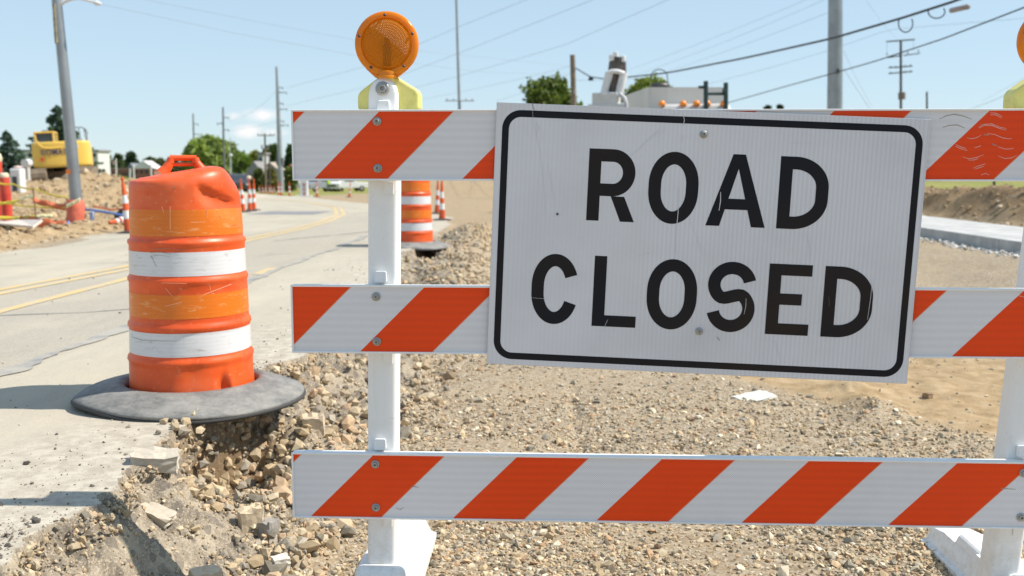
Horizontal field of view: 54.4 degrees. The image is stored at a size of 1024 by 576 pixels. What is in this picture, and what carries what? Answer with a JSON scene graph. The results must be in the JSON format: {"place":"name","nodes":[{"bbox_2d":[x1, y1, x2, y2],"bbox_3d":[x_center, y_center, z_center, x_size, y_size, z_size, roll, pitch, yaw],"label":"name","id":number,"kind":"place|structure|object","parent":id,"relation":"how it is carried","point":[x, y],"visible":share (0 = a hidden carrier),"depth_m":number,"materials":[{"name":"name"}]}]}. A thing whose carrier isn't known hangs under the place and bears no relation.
{"place":"outdoors","nodes":[
{"label":"outdoors","id":0,"kind":"place"},
{"bbox_2d":[0,191,454,565],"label":"road","id":1,"kind":"structure","parent":0,"point":[25,429],"depth_m":6.02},
{"bbox_2d":[0,277,126,312],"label":"lane marking","id":2,"kind":"object","parent":1,"relation":"on","point":[56,296],"visible":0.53,"depth_m":7.84,"materials":[{"name":"yellow paint"}]},
{"bbox_2d":[3,308,128,314],"bbox_3d":[-3.768,0.189,6.790,2.978,0.001,0.196,-2,7,-20],"label":"crack filler","id":3,"kind":"object","parent":1,"relation":"on","point":[62,312],"visible":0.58,"depth_m":6.94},
{"bbox_2d":[117,177,128,233],"bbox_3d":[-6.153,-1.316,15.856,0.379,0.896,0.379,-4,7,1],"label":"channelizer cone","id":4,"kind":"object","parent":1,"relation":"on","point":[125,204],"visible":0.8,"depth_m":15.82,"materials":[{"name":"plastic"}]},
{"bbox_2d":[130,446,179,473],"bbox_3d":[-1.239,0.598,3.456,0.166,0.071,0.104,4,11,-18],"label":"concrete chunk","id":5,"kind":"object","parent":1,"relation":"on","point":[163,460],"visible":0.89,"depth_m":3.43,"materials":[{"name":"concrete"}]},
{"bbox_2d":[0,193,338,289],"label":"lane marking","id":6,"kind":"object","parent":1,"relation":"on","point":[127,265],"visible":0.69,"depth_m":9.89,"materials":[{"name":"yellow paint"}]},
{"bbox_2d":[0,193,345,294],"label":"lane marking","id":7,"kind":"object","parent":1,"relation":"on","point":[94,275],"visible":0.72,"depth_m":9.61,"materials":[{"name":"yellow paint"}]},
{"bbox_2d":[0,235,367,375],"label":"crack filler","id":8,"kind":"object","parent":1,"relation":"on","point":[26,365],"visible":0.61,"depth_m":5.88,"materials":[{"name":"asphalt"}]},
{"bbox_2d":[70,155,305,424],"bbox_3d":[-1.413,-0.038,4.365,0.980,1.080,0.950,0,7,0],"label":"traffic drum","id":9,"kind":"object","parent":1,"relation":"on","point":[191,349],"visible":1,"depth_m":4.16,"materials":[{"name":"orange plastic"}]},
{"bbox_2d":[0,245,404,564],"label":"loose crumbs","id":10,"kind":"object","parent":1,"relation":"on","point":[35,520],"visible":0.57,"depth_m":2.96,"materials":[{"name":"stone"}]},
{"bbox_2d":[240,179,250,211],"bbox_3d":[-7.296,-2.490,26.895,0.379,0.896,0.379,-3,7,0],"label":"channelizer cone","id":11,"kind":"object","parent":1,"relation":"on","point":[242,200],"visible":0.81,"depth_m":26.86,"materials":[{"name":"plastic"}]},
{"bbox_2d":[246,176,256,210],"bbox_3d":[-7.354,-2.646,27.884,0.379,0.995,0.379,2,7,19],"label":"channelizer cone","id":12,"kind":"object","parent":1,"relation":"on","point":[249,205],"visible":1,"depth_m":27.85,"materials":[{"name":"plastic"}]},
{"bbox_2d":[252,179,260,209],"bbox_3d":[-7.492,-2.702,28.884,0.379,0.896,0.379,2,7,0],"label":"channelizer cone","id":13,"kind":"object","parent":1,"relation":"on","point":[253,200],"visible":0.9,"depth_m":28.85,"materials":[{"name":"plastic"}]},
{"bbox_2d":[254,268,275,273],"bbox_3d":[-2.420,-0.167,9.750,0.100,0.001,0.600,0,7,0],"label":"lane marking","id":14,"kind":"object","parent":1,"relation":"on","point":[263,270],"visible":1,"depth_m":9.80,"materials":[{"name":"yellow paint"}]},
{"bbox_2d":[252,211,329,213],"bbox_3d":[-5.850,-1.994,26.351,1.700,0.036,2.600,0,7,0],"label":"asphalt patch","id":15,"kind":"object","parent":1,"relation":"on","point":[292,212],"visible":1,"depth_m":26.49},
{"bbox_2d":[297,181,305,195],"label":"marker post","id":16,"kind":"object","parent":1,"relation":"on","point":[301,188],"visible":0.75,"depth_m":59.62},
{"bbox_2d":[305,181,312,196],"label":"marker post","id":17,"kind":"object","parent":1,"relation":"on","point":[306,190],"visible":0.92,"depth_m":59.64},
{"bbox_2d":[401,181,449,250],"bbox_3d":[-1.296,-1.052,12.915,1.007,1.084,0.979,0,7,0],"label":"traffic drum","id":18,"kind":"object","parent":1,"relation":"on","point":[416,223],"visible":0.6,"depth_m":12.69,"materials":[{"name":"orange plastic"}]},
{"bbox_2d":[433,181,450,220],"bbox_3d":[-1.491,-1.885,21.198,0.379,0.896,0.379,-6,9,-40],"label":"channelizer cone","id":19,"kind":"object","parent":1,"relation":"on","point":[441,211],"visible":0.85,"depth_m":21.16,"materials":[{"name":"plastic"}]},
{"bbox_2d":[0,172,1023,575],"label":"ground","id":20,"kind":"structure","parent":0,"point":[972,384],"depth_m":5.33,"materials":[{"name":"gravel"}]},
{"bbox_2d":[0,154,2,219],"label":"marker bollard","id":21,"kind":"object","parent":20,"relation":"on","point":[1,158],"visible":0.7,"depth_m":20.35,"materials":[{"name":"red plastic"}]},
{"bbox_2d":[0,173,12,220],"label":"traffic barrel","id":22,"kind":"object","parent":20,"relation":"on","point":[5,191],"visible":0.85,"depth_m":18.46,"materials":[{"name":"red plastic"}]},
{"bbox_2d":[0,198,26,204],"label":"caution tape","id":23,"kind":"object","parent":22,"relation":"attached to","point":[14,201],"visible":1,"depth_m":18.26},
{"bbox_2d":[0,183,66,197],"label":"caution tape","id":24,"kind":"object","parent":22,"relation":"attached to","point":[34,189],"visible":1,"depth_m":17.91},
{"bbox_2d":[10,166,25,192],"bbox_3d":[-16.769,-3.680,33.787,0.360,0.941,0.430,0,7,0],"label":"white cabinet","id":25,"kind":"object","parent":20,"relation":"on","point":[17,177],"visible":0.73,"depth_m":33.62,"materials":[{"name":"metal"}]},
{"bbox_2d":[0,220,42,227],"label":"plastic sheet","id":26,"kind":"object","parent":20,"relation":"on","point":[27,223],"visible":1,"depth_m":15.32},
{"bbox_2d":[21,159,32,179],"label":"white tank","id":27,"kind":"object","parent":20,"relation":"on","point":[26,164],"visible":0.93,"depth_m":49.54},
{"bbox_2d":[19,215,66,227],"bbox_3d":[-8.190,-1.127,17.444,1.094,0.279,0.169,2,7,16],"label":"safety netting","id":28,"kind":"object","parent":20,"relation":"on","point":[46,222],"visible":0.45,"depth_m":17.44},
{"bbox_2d":[30,127,98,181],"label":"excavator","id":29,"kind":"object","parent":20,"relation":"on","point":[48,152],"visible":0.59,"depth_m":44.31,"materials":[{"name":"metal"}]},
{"bbox_2d":[52,0,101,222],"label":"lamp post","id":30,"kind":"object","parent":20,"relation":"on","point":[75,212],"visible":0.84,"depth_m":17.30,"materials":[{"name":"metal"}]},
{"bbox_2d":[0,202,65,208],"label":"caution tape","id":31,"kind":"object","parent":30,"relation":"attached to","point":[27,206],"visible":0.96,"depth_m":18.10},
{"bbox_2d":[33,197,65,209],"bbox_3d":[-8.193,-1.505,17.706,0.837,0.235,0.098,3,7,22],"label":"safety netting","id":32,"kind":"object","parent":30,"relation":"attached to","point":[48,203],"visible":0.95,"depth_m":17.75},
{"bbox_2d":[66,198,79,207],"bbox_3d":[-7.647,-1.480,17.340,0.248,0.189,0.045,0,7,0],"label":"caution tape","id":33,"kind":"object","parent":30,"relation":"attached to","point":[72,203],"visible":1,"depth_m":17.34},
{"bbox_2d":[89,211,94,219],"bbox_3d":[-7.370,-1.236,17.478,0.073,0.234,0.072,0,7,0],"label":"pipe joint","id":34,"kind":"object","parent":20,"relation":"on","point":[92,215],"visible":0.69,"depth_m":17.45,"materials":[{"name":"plastic"}]},
{"bbox_2d":[85,208,122,216],"bbox_3d":[-7.231,-1.330,17.489,1.315,0.142,0.108,4,8,32],"label":"pipe","id":35,"kind":"object","parent":20,"relation":"on","point":[106,212],"visible":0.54,"depth_m":17.39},
{"bbox_2d":[93,205,119,209],"bbox_3d":[-7.232,-1.438,17.858,0.650,0.092,0.033,2,7,18],"label":"hose","id":36,"kind":"object","parent":20,"relation":"on","point":[106,208],"visible":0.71,"depth_m":17.87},
{"bbox_2d":[108,208,123,223],"bbox_3d":[-6.811,-1.161,17.208,0.379,0.379,0.896,-1,8,-5],"label":"channelizer cone","id":37,"kind":"object","parent":20,"relation":"on","point":[117,219],"visible":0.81,"depth_m":17.29,"materials":[{"name":"plastic"}]},
{"bbox_2d":[141,502,176,528],"bbox_3d":[-1.170,0.745,3.272,0.124,0.041,0.073,16,18,9],"label":"concrete chunk","id":38,"kind":"object","parent":20,"relation":"on","point":[161,516],"visible":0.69,"depth_m":3.26,"materials":[{"name":"concrete"}]},
{"bbox_2d":[0,221,491,575],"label":"rubble","id":39,"kind":"object","parent":20,"relation":"on","point":[276,486],"visible":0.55,"depth_m":4.01,"materials":[{"name":"stone"}]},
{"bbox_2d":[188,564,221,575],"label":"rock","id":40,"kind":"object","parent":39,"relation":"on","point":[210,570],"visible":1,"depth_m":3.11,"materials":[{"name":"stone"}]},
{"bbox_2d":[237,502,263,534],"bbox_3d":[-0.930,0.834,3.546,0.089,0.117,0.072,-3,7,-23],"label":"rock","id":41,"kind":"object","parent":39,"relation":"on","point":[250,515],"visible":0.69,"depth_m":3.52,"materials":[{"name":"stone"}]},
{"bbox_2d":[257,517,279,537],"bbox_3d":[-0.865,0.863,3.539,0.063,0.087,0.063,3,8,27],"label":"rock","id":42,"kind":"object","parent":39,"relation":"on","point":[266,526],"visible":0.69,"depth_m":3.52,"materials":[{"name":"stone"}]},
{"bbox_2d":[270,552,290,569],"bbox_3d":[-0.780,0.927,3.355,0.063,0.052,0.051,-4,8,-28],"label":"rock","id":43,"kind":"object","parent":39,"relation":"on","point":[281,558],"visible":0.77,"depth_m":3.34,"materials":[{"name":"stone"}]},
{"bbox_2d":[301,412,324,437],"bbox_3d":[-0.879,0.606,4.404,0.104,0.100,0.084,-1,7,-11],"label":"rock","id":44,"kind":"object","parent":39,"relation":"on","point":[315,421],"visible":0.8,"depth_m":4.38,"materials":[{"name":"stone"}]},
{"bbox_2d":[432,181,439,213],"bbox_3d":[-1.906,-2.340,25.478,0.379,0.896,0.379,2,7,0],"label":"channelizer cone","id":45,"kind":"object","parent":20,"relation":"on","point":[437,203],"visible":0.86,"depth_m":25.44,"materials":[{"name":"plastic"}]},
{"bbox_2d":[445,0,473,108],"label":"transmission pole","id":46,"kind":"object","parent":20,"relation":"on","point":[459,100],"visible":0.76,"depth_m":80.32,"materials":[{"name":"metal"}]},
{"bbox_2d":[414,0,666,87],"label":"overhead wire","id":47,"kind":"object","parent":46,"relation":"attached to","point":[552,48],"visible":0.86,"depth_m":60.70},
{"bbox_2d":[0,168,1023,252],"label":"earth clods","id":48,"kind":"object","parent":20,"relation":"on","point":[104,205],"visible":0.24,"depth_m":21.29,"materials":[{"name":"soil"}]},
{"bbox_2d":[518,70,582,105],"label":"broadleaf tree","id":49,"kind":"object","parent":20,"relation":"on","point":[556,91],"visible":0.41,"depth_m":60.20,"materials":[{"name":"green plant"}]},
{"bbox_2d":[570,55,576,104],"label":"utility pole","id":50,"kind":"object","parent":20,"relation":"on","point":[573,79],"visible":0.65,"depth_m":50.98,"materials":[{"name":"brown wood"}]},
{"bbox_2d":[101,4,568,74],"bbox_3d":[-2.026,-7.912,34.109,0.084,1.962,35.869,2,7,16],"label":"overhead wire","id":51,"kind":"object","parent":50,"relation":"attached to","point":[285,42],"visible":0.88,"depth_m":21.91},
{"bbox_2d":[148,0,566,65],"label":"overhead wire","id":52,"kind":"object","parent":50,"relation":"attached to","point":[315,32],"visible":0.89,"depth_m":24.91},
{"bbox_2d":[576,0,959,78],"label":"overhead wire","id":53,"kind":"object","parent":50,"relation":"attached to","point":[892,20],"visible":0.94,"depth_m":26.79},
{"bbox_2d":[898,19,912,32],"bbox_3d":[8.963,-5.975,22.680,0.354,0.321,0.027,0,7,0],"label":"cable loop","id":54,"kind":"object","parent":53,"relation":"hanging from","point":[904,31],"visible":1,"depth_m":22.68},
{"bbox_2d":[219,354,1023,575],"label":"gravel","id":55,"kind":"structure","parent":20,"relation":"on","point":[833,557],"depth_m":3.80,"materials":[{"name":"gravel"}]},
{"bbox_2d":[290,78,1023,575],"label":"road barricade","id":56,"kind":"object","parent":55,"relation":"on","point":[384,146],"visible":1,"depth_m":2.94,"materials":[{"name":"white plastic"}]},
{"bbox_2d":[355,11,421,109],"bbox_3d":[-0.362,-0.661,2.924,0.185,0.286,0.103,0,7,2],"label":"warning light","id":57,"kind":"object","parent":56,"relation":"attached to","point":[387,44],"visible":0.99,"depth_m":2.88,"materials":[{"name":"plastic"}]},
{"bbox_2d":[487,102,930,383],"bbox_3d":[0.550,-0.128,2.855,1.220,0.763,0.012,3,7,2],"label":"road closed sign","id":58,"kind":"object","parent":56,"relation":"attached to","point":[775,245],"visible":1,"depth_m":2.86,"materials":[{"name":"metal"}]},
{"bbox_2d":[1003,22,1023,108],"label":"warning light","id":59,"kind":"object","parent":56,"relation":"attached to","point":[1013,97],"visible":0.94,"depth_m":2.85,"materials":[{"name":"plastic"}]},
{"bbox_2d":[732,390,777,400],"bbox_3d":[1.420,0.639,5.818,0.258,0.019,0.157,-8,13,-31],"label":"concrete slab fragment","id":60,"kind":"object","parent":55,"relation":"on","point":[759,395],"visible":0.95,"depth_m":5.81,"materials":[{"name":"concrete"}]},
{"bbox_2d":[621,72,672,103],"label":"broadleaf tree","id":61,"kind":"object","parent":20,"relation":"on","point":[645,82],"visible":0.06,"depth_m":56.73,"materials":[{"name":"green plant"}]},
{"bbox_2d":[588,52,730,108],"bbox_3d":[4.311,-4.190,27.163,3.811,4.060,8.733,2,7,14],"label":"utility truck","id":62,"kind":"object","parent":20,"relation":"on","point":[657,95],"visible":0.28,"depth_m":24.80,"materials":[{"name":"white metal"}]},
{"bbox_2d":[827,0,842,108],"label":"steel pole","id":63,"kind":"object","parent":20,"relation":"on","point":[835,63],"visible":0.55,"depth_m":32.16,"materials":[{"name":"metal"}]},
{"bbox_2d":[728,7,1023,102],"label":"overhead wire","id":64,"kind":"object","parent":63,"relation":"attached to","point":[896,53],"visible":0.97,"depth_m":25.38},
{"bbox_2d":[922,391,933,398],"bbox_3d":[2.450,0.637,5.869,0.052,0.046,0.052,-4,8,-28],"label":"rock","id":65,"kind":"object","parent":20,"relation":"on","point":[927,395],"visible":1,"depth_m":5.85,"materials":[{"name":"stone"}]},
{"bbox_2d":[920,236,1019,257],"bbox_3d":[6.027,-0.787,15.525,0.738,0.149,17.014,0,7,0],"label":"broken concrete","id":66,"kind":"object","parent":20,"relation":"on","point":[998,252],"visible":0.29,"depth_m":13.41,"materials":[{"name":"concrete"}]},
{"bbox_2d":[0,0,1023,161],"label":"sky","id":67,"kind":"structure","parent":0,"point":[138,80],"materials":[{"name":"blue"}]},
{"bbox_2d":[126,178,1023,195],"bbox_3d":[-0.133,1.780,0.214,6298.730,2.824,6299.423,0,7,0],"label":"grass field","id":68,"kind":"structure","parent":0,"point":[952,184],"depth_m":42.08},
{"bbox_2d":[0,130,25,174],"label":"spruce tree","id":69,"kind":"object","parent":68,"relation":"on","point":[8,145],"visible":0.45,"depth_m":86.92,"materials":[{"name":"green plant"}]},
{"bbox_2d":[9,105,105,177],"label":"spruce tree","id":70,"kind":"object","parent":68,"relation":"on","point":[52,120],"visible":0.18,"depth_m":82.52,"materials":[{"name":"green plant"}]},
{"bbox_2d":[12,150,110,174],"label":"apartment building","id":71,"kind":"structure","parent":68,"relation":"on","point":[103,156],"depth_m":169.74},
{"bbox_2d":[112,158,116,174],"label":"flag pole","id":72,"kind":"object","parent":68,"relation":"on","point":[114,162],"visible":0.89,"depth_m":138.89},
{"bbox_2d":[111,152,126,167],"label":"broadleaf tree","id":73,"kind":"object","parent":68,"relation":"on","point":[120,161],"visible":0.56,"depth_m":222.54,"materials":[{"name":"green plant"}]},
{"bbox_2d":[110,168,132,177],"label":"brick building","id":74,"kind":"structure","parent":68,"relation":"on","point":[123,171],"depth_m":188.69,"materials":[{"name":"brown brick"}]},
{"bbox_2d":[124,151,139,166],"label":"broadleaf tree","id":75,"kind":"object","parent":68,"relation":"on","point":[130,156],"visible":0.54,"depth_m":227.40,"materials":[{"name":"green plant"}]},
{"bbox_2d":[132,161,161,178],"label":"portico building","id":76,"kind":"structure","parent":68,"relation":"on","point":[145,169],"depth_m":184.70,"materials":[{"name":"white brick"}]},
{"bbox_2d":[142,156,155,160],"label":"broadleaf tree","id":77,"kind":"object","parent":68,"relation":"on","point":[149,158],"visible":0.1,"depth_m":222.60,"materials":[{"name":"green plant"}]},
{"bbox_2d":[153,157,169,170],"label":"broadleaf tree","id":78,"kind":"object","parent":68,"relation":"on","point":[159,161],"visible":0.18,"depth_m":212.38,"materials":[{"name":"green plant"}]},
{"bbox_2d":[180,133,232,171],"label":"broadleaf tree","id":79,"kind":"object","parent":68,"relation":"on","point":[207,149],"visible":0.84,"depth_m":146.54,"materials":[{"name":"green plant"}]},
{"bbox_2d":[217,107,229,169],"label":"transmission pole","id":80,"kind":"object","parent":68,"relation":"on","point":[223,136],"visible":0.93,"depth_m":146.26,"materials":[{"name":"grey metal"}]},
{"bbox_2d":[225,141,240,162],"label":"broadleaf tree","id":81,"kind":"object","parent":68,"relation":"on","point":[234,149],"visible":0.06,"depth_m":155.79,"materials":[{"name":"green plant"}]},
{"bbox_2d":[228,138,238,173],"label":"lamp post","id":82,"kind":"object","parent":68,"relation":"on","point":[230,155],"visible":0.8,"depth_m":118.79,"materials":[{"name":"metal"}]},
{"bbox_2d":[229,174,247,192],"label":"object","id":83,"kind":"object","parent":68,"relation":"on","point":[236,178],"visible":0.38,"depth_m":98.13,"materials":[{"name":"grey metal"}]},
{"bbox_2d":[227,150,252,190],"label":"broadleaf tree","id":84,"kind":"object","parent":68,"relation":"on","point":[241,162],"visible":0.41,"depth_m":137.77,"materials":[{"name":"green plant"}]},
{"bbox_2d":[248,150,258,161],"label":"broadleaf tree","id":85,"kind":"object","parent":68,"relation":"on","point":[253,155],"visible":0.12,"depth_m":175.75,"materials":[{"name":"green plant"}]},
{"bbox_2d":[250,167,262,191],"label":"broadleaf tree","id":86,"kind":"object","parent":68,"relation":"on","point":[257,173],"visible":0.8,"depth_m":126.68,"materials":[{"name":"green plant"}]},
{"bbox_2d":[245,161,267,190],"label":"house","id":87,"kind":"structure","parent":68,"relation":"on","point":[253,166],"depth_m":132.84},
{"bbox_2d":[256,152,270,164],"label":"silo tower","id":88,"kind":"structure","parent":68,"relation":"on","point":[260,156],"depth_m":163.66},
{"bbox_2d":[257,133,274,190],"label":"utility pole","id":89,"kind":"object","parent":68,"relation":"on","point":[265,170],"visible":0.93,"depth_m":116.89,"materials":[{"name":"brown wood"}]},
{"bbox_2d":[260,166,277,191],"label":"broadleaf tree","id":90,"kind":"object","parent":68,"relation":"on","point":[274,179],"visible":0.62,"depth_m":118.90,"materials":[{"name":"green plant"}]},
{"bbox_2d":[262,142,276,161],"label":"broadleaf tree","id":91,"kind":"object","parent":68,"relation":"on","point":[272,149],"visible":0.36,"depth_m":187.23,"materials":[{"name":"green plant"}]},
{"bbox_2d":[269,155,270,191],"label":"timber post","id":92,"kind":"object","parent":68,"relation":"on","point":[269,175],"visible":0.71,"depth_m":111.25,"materials":[{"name":"brown wood"}]},
{"bbox_2d":[266,162,284,178],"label":"house","id":93,"kind":"structure","parent":68,"relation":"on","point":[273,165],"depth_m":140.72,"materials":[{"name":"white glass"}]},
{"bbox_2d":[275,67,288,192],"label":"transmission pole","id":94,"kind":"object","parent":68,"relation":"on","point":[280,161],"visible":0.98,"depth_m":106.66,"materials":[{"name":"metal"}]},
{"bbox_2d":[288,0,524,87],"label":"overhead wire","id":95,"kind":"object","parent":94,"relation":"attached to","point":[422,42],"visible":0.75,"depth_m":69.39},
{"bbox_2d":[287,0,590,105],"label":"overhead wire","id":96,"kind":"object","parent":94,"relation":"attached to","point":[470,48],"visible":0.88,"depth_m":60.42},
{"bbox_2d":[283,143,291,168],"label":"broadleaf tree","id":97,"kind":"object","parent":68,"relation":"on","point":[288,158],"visible":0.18,"depth_m":177.15,"materials":[{"name":"green plant"}]},
{"bbox_2d":[283,166,297,191],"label":"broadleaf tree","id":98,"kind":"object","parent":68,"relation":"on","point":[287,173],"visible":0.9,"depth_m":116.84,"materials":[{"name":"green plant"}]},
{"bbox_2d":[299,181,333,191],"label":"pickup truck","id":99,"kind":"object","parent":68,"relation":"on","point":[312,184],"visible":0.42,"depth_m":123.76,"materials":[{"name":"white metal"}]},
{"bbox_2d":[325,181,343,191],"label":"white truck","id":100,"kind":"object","parent":68,"relation":"on","point":[335,184],"visible":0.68,"depth_m":125.02,"materials":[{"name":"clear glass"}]},
{"bbox_2d":[330,181,367,191],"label":"pickup truck","id":101,"kind":"object","parent":68,"relation":"on","point":[359,186],"visible":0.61,"depth_m":126.98,"materials":[{"name":"white metal"}]},
{"bbox_2d":[886,39,919,108],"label":"utility pole","id":102,"kind":"object","parent":68,"relation":"on","point":[901,95],"visible":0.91,"depth_m":72.47,"materials":[{"name":"brown wood"}]},
{"bbox_2d":[630,0,804,69],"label":"overhead wire","id":103,"kind":"object","parent":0,"point":[724,33],"visible":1,"depth_m":48.62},
{"bbox_2d":[640,1,820,73],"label":"overhead wire","id":104,"kind":"object","parent":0,"point":[735,37],"visible":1,"depth_m":47.14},
{"bbox_2d":[667,14,823,71],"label":"overhead wire","id":105,"kind":"object","parent":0,"point":[752,41],"visible":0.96,"depth_m":43.28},
{"bbox_2d":[702,18,1023,85],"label":"overhead wire","id":106,"kind":"object","parent":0,"point":[874,34],"visible":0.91,"depth_m":45.17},
{"bbox_2d":[949,4,969,12],"bbox_3d":[10.599,-6.617,23.578,0.120,0.126,0.625,-2,7,-16],"label":"splice case","id":107,"kind":"object","parent":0,"point":[959,8],"visible":1,"depth_m":23.50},
{"bbox_2d":[920,216,1023,251],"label":"pavement","id":108,"kind":"structure","parent":0,"point":[992,236],"depth_m":14.51,"materials":[{"name":"concrete"}]},
{"bbox_3d":[-8.601,-1.424,17.959,0.054,0.767,0.026,0,7,0],"label":"stake","id":109,"kind":"object","parent":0,"visible":0},
{"bbox_2d":[0,215,34,219],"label":"caution tape","id":110,"kind":"object","parent":109,"relation":"attached to","point":[9,217],"visible":0.79,"depth_m":17.98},
{"bbox_2d":[19,195,32,200],"bbox_3d":[-8.786,-1.630,18.021,0.360,0.119,0.046,3,8,26],"label":"caution tape","id":111,"kind":"object","parent":109,"relation":"attached to","point":[25,197],"visible":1,"depth_m":18.04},
{"bbox_2d":[36,214,52,217],"bbox_3d":[-8.401,-1.291,17.875,0.297,0.072,0.043,0,7,0],"label":"caution tape","id":112,"kind":"object","parent":109,"relation":"attached to","point":[44,215],"visible":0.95,"depth_m":17.88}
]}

